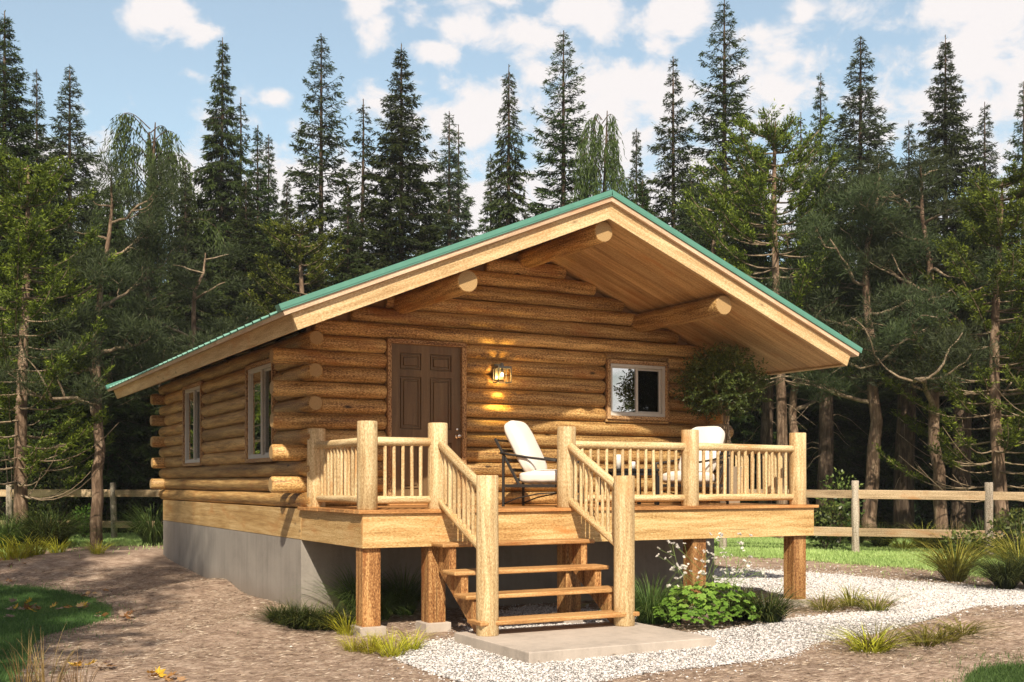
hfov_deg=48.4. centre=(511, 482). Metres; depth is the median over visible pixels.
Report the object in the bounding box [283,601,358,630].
grass clump
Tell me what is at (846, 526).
grass clump
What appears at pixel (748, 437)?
spruce tree
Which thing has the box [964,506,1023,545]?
grass clump
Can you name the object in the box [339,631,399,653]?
grass clump
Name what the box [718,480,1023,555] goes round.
rail fence
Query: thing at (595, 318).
log cabin
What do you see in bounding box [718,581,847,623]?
grass clump
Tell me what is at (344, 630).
grass clump
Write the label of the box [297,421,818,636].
porch deck
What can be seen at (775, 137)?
bright conifer
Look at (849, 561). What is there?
lawn
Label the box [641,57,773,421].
spruce tree
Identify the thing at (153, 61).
sky
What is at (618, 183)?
weeping conifer
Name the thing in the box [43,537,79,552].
grass clump
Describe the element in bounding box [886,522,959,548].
grass clump
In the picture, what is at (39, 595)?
grass
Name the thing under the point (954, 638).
grass clump
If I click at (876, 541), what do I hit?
grass clump
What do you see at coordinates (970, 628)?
grass clump
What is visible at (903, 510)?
tree trunk
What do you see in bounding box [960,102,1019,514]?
spruce tree
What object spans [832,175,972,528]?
spruce tree
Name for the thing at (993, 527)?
grass clump
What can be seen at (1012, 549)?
grass clump
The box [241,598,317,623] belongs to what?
grass clump
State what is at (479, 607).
porch stairs
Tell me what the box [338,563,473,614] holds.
grass clump
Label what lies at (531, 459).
patio chair
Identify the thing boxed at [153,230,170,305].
spruce tree
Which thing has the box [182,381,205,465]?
window
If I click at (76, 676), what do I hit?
grass clump
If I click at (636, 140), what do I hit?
spruce tree
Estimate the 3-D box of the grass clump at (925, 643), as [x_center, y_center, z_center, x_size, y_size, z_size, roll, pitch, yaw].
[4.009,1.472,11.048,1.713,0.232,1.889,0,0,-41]
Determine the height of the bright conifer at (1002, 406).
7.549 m
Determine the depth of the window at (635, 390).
15.63 m
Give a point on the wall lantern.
(498, 371)
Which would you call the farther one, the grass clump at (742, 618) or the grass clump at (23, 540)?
the grass clump at (23, 540)
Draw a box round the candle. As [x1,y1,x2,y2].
[616,455,620,467]
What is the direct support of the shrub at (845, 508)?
on the lawn at (849, 561)
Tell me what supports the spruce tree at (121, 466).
on the ground at (141, 557)
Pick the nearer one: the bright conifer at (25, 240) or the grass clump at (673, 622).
the grass clump at (673, 622)
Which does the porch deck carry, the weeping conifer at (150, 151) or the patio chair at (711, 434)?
the patio chair at (711, 434)
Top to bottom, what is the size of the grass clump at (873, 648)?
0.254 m
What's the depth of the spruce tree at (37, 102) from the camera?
34.96 m
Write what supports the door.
in the log cabin
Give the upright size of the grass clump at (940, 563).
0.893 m
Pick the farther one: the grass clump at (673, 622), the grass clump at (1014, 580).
the grass clump at (1014, 580)
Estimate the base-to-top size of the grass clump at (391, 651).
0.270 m
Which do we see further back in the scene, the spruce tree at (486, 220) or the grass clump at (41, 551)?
the spruce tree at (486, 220)
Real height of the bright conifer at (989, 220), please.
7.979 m
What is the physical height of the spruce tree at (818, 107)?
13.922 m
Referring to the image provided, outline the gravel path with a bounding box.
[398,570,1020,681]
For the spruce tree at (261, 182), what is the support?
on the ground at (141, 557)
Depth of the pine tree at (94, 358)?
23.01 m
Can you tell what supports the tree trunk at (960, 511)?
on the ground at (141, 557)
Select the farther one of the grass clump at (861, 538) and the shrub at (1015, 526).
the grass clump at (861, 538)
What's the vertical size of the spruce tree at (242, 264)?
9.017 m
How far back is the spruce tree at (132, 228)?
41.59 m
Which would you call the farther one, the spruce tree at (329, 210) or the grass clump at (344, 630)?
the spruce tree at (329, 210)
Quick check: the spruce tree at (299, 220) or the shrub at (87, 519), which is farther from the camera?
the spruce tree at (299, 220)
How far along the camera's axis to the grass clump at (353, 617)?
11.99 m
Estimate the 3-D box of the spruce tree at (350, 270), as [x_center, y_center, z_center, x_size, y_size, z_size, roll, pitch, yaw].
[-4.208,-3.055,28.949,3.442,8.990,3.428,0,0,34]
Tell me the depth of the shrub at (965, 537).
21.11 m
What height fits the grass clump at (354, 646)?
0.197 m
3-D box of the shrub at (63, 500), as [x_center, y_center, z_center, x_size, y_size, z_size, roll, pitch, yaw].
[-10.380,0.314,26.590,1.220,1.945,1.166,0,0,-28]
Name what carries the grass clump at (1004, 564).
on the ground at (141, 557)
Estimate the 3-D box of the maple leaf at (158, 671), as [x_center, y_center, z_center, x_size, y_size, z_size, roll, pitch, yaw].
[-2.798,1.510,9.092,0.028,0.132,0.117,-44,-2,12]
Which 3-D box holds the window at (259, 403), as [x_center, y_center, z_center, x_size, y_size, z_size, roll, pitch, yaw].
[-3.266,-0.921,14.902,0.118,1.308,1.279,0,0,-28]
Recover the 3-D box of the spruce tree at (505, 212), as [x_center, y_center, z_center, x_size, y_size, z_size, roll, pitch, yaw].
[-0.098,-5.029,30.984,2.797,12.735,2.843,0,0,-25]
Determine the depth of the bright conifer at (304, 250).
28.68 m
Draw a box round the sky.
[0,0,1023,280]
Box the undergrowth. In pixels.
[0,449,1023,532]
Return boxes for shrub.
[28,484,72,519]
[40,455,90,529]
[71,503,90,538]
[808,498,847,548]
[816,467,865,544]
[939,527,995,557]
[986,507,1023,557]
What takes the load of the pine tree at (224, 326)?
on the ground at (141, 557)
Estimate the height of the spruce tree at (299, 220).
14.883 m
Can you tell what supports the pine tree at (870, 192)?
on the ground at (141, 557)
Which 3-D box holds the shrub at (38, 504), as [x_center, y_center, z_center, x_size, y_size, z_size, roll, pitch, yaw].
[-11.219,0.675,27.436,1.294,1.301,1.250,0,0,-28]
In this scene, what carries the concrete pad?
on the gravel path
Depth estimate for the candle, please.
14.13 m
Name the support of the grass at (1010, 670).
on the ground at (141, 557)
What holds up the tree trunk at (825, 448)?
on the ground at (141, 557)
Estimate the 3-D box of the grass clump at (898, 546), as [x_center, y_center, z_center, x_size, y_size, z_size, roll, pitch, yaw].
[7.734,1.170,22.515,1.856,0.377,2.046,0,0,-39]
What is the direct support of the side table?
on the porch deck
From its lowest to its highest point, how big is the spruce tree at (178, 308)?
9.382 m
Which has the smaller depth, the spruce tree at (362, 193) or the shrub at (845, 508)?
the shrub at (845, 508)
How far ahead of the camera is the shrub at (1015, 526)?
20.75 m
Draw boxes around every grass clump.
[0,508,79,548]
[0,508,113,544]
[0,534,62,558]
[0,537,39,559]
[0,624,88,681]
[0,628,59,681]
[1,504,129,548]
[16,535,65,554]
[20,506,133,544]
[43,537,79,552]
[51,647,111,681]
[74,500,162,545]
[83,540,113,554]
[240,597,335,628]
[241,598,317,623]
[263,598,355,630]
[276,563,419,613]
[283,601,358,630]
[315,604,356,630]
[321,609,383,635]
[329,633,371,651]
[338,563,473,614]
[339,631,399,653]
[340,587,420,620]
[350,628,434,657]
[362,633,399,648]
[386,628,439,650]
[560,570,742,625]
[635,586,740,624]
[684,584,822,623]
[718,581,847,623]
[789,592,861,612]
[795,583,907,607]
[801,625,923,653]
[804,620,963,652]
[808,598,858,610]
[818,585,925,611]
[824,521,925,548]
[827,512,899,540]
[837,527,902,542]
[863,530,1023,581]
[866,620,1009,647]
[876,621,1006,643]
[881,537,940,549]
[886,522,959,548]
[893,522,973,548]
[913,615,1018,634]
[914,547,1023,589]
[922,516,1006,549]
[932,526,1023,566]
[945,514,1020,548]
[948,550,1023,583]
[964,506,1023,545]
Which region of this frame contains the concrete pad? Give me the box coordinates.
[454,622,715,663]
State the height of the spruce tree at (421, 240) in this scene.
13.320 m
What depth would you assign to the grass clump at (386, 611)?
12.77 m
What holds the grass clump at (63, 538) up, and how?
on the lawn at (103, 545)
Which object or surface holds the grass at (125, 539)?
on the ground at (141, 557)
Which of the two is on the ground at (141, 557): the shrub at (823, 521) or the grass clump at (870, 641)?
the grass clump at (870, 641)
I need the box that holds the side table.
[599,468,658,504]
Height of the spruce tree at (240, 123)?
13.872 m
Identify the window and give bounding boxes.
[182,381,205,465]
[245,358,278,462]
[605,359,668,420]
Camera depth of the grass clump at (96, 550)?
19.86 m
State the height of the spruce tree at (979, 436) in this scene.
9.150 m
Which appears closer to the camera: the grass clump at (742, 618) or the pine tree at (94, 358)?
the grass clump at (742, 618)
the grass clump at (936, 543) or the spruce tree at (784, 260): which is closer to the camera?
the grass clump at (936, 543)
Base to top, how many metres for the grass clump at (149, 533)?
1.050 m
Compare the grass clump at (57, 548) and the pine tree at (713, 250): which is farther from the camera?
the pine tree at (713, 250)
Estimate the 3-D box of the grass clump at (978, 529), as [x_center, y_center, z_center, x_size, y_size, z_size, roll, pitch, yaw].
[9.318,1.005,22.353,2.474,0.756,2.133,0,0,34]
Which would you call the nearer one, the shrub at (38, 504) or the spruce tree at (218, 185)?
the shrub at (38, 504)
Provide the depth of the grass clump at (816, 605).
13.95 m
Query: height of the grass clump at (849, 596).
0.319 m
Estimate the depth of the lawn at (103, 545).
22.93 m
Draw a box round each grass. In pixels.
[0,530,162,566]
[0,580,238,681]
[909,637,1023,681]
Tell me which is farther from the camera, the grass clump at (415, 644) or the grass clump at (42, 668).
the grass clump at (415, 644)
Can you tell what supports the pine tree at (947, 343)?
on the ground at (141, 557)
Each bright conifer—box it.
[0,140,121,519]
[224,216,346,346]
[673,99,876,538]
[872,153,1023,530]
[968,221,1023,416]
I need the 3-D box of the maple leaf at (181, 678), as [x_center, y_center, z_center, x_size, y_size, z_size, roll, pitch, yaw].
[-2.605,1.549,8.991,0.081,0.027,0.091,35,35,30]
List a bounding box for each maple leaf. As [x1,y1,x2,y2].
[95,663,108,667]
[155,666,166,676]
[163,675,173,681]
[177,676,186,680]
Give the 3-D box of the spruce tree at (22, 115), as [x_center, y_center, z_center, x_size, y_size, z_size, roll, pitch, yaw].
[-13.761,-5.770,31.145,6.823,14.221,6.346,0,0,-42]
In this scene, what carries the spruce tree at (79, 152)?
on the ground at (141, 557)
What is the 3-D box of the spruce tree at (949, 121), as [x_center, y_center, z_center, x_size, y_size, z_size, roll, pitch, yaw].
[12.102,-5.644,32.107,5.149,13.968,5.536,0,0,-21]
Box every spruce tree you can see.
[0,10,115,515]
[0,64,127,516]
[0,170,125,519]
[9,69,72,505]
[31,184,165,532]
[108,165,220,520]
[130,185,157,301]
[151,37,266,501]
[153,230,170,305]
[208,183,282,325]
[214,97,263,282]
[231,125,281,306]
[255,134,291,278]
[260,180,311,336]
[262,33,359,309]
[289,195,308,270]
[322,99,393,281]
[322,189,367,286]
[353,43,456,274]
[425,111,478,248]
[437,124,475,245]
[470,154,498,236]
[484,64,535,231]
[524,30,603,215]
[624,128,648,208]
[633,178,657,215]
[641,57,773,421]
[662,0,818,437]
[674,168,755,502]
[723,157,817,503]
[749,179,893,508]
[779,112,812,423]
[779,238,803,432]
[783,73,865,438]
[787,36,947,506]
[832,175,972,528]
[866,122,926,489]
[874,35,1018,516]
[914,166,1023,528]
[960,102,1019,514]
[981,81,1023,519]
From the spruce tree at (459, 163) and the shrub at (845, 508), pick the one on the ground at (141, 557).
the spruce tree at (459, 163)
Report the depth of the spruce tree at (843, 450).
27.83 m
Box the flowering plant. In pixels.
[652,532,766,625]
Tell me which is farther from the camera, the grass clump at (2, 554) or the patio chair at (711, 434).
the grass clump at (2, 554)
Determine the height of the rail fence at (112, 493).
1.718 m
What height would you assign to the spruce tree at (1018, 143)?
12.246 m
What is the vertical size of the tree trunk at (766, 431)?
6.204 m
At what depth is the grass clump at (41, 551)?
19.89 m
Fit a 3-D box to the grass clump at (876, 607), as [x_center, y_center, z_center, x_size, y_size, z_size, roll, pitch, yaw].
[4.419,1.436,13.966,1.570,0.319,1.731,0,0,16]
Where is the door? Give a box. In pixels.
[385,338,466,505]
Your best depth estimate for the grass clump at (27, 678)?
8.62 m
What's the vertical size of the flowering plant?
0.949 m
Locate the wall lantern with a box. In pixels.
[493,363,511,383]
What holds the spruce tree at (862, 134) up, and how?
on the ground at (141, 557)
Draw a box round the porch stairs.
[431,441,639,635]
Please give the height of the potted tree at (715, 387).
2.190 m
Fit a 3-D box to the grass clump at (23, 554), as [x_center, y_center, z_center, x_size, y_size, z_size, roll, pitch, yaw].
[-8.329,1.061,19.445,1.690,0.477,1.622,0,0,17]
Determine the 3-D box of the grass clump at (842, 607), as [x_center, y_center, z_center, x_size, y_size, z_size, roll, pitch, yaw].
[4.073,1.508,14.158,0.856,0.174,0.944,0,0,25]
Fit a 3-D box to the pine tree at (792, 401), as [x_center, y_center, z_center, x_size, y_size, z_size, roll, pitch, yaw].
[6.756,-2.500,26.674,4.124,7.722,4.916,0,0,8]
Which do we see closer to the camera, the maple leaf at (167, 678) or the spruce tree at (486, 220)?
the maple leaf at (167, 678)
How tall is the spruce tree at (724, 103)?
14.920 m
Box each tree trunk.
[743,286,814,503]
[774,278,868,518]
[878,273,932,537]
[939,260,988,529]
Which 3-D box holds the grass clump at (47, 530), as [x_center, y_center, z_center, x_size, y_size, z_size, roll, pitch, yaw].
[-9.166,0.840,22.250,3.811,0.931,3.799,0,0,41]
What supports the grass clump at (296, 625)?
on the ground at (141, 557)
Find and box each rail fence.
[0,482,161,538]
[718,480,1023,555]
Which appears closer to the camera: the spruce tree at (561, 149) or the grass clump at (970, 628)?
the grass clump at (970, 628)
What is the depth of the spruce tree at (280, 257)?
29.35 m
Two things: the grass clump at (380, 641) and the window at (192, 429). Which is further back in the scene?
the window at (192, 429)
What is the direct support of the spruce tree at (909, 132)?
on the ground at (141, 557)
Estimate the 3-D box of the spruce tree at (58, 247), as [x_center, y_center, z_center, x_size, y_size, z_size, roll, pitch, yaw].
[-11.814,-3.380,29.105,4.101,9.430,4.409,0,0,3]
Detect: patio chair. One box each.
[494,420,578,505]
[654,426,731,503]
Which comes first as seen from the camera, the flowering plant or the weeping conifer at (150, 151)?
the flowering plant
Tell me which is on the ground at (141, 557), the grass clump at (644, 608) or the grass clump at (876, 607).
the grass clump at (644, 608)
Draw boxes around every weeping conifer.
[78,113,230,518]
[570,111,648,211]
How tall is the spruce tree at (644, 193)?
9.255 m
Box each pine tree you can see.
[0,147,219,546]
[102,240,272,415]
[667,174,791,424]
[738,212,890,504]
[757,140,1018,540]
[805,136,1023,529]
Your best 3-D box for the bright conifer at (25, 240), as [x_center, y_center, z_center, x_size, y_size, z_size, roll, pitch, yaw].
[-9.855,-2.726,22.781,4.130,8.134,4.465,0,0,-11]
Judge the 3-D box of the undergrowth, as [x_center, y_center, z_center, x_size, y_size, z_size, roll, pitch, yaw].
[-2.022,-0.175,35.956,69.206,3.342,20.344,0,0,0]
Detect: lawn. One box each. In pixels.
[25,538,142,547]
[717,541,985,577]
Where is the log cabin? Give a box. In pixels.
[105,190,862,609]
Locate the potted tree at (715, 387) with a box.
[667,342,773,502]
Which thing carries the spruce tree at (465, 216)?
on the ground at (141, 557)
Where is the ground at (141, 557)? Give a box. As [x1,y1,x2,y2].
[0,517,1023,681]
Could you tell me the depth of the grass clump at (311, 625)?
11.92 m
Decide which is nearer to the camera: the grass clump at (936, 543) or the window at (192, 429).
the window at (192, 429)
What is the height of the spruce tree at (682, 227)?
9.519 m
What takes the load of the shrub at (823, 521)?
on the lawn at (849, 561)
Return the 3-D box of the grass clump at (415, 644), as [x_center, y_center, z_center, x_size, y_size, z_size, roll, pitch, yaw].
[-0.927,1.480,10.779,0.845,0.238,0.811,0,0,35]
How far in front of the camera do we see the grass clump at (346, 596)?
13.16 m

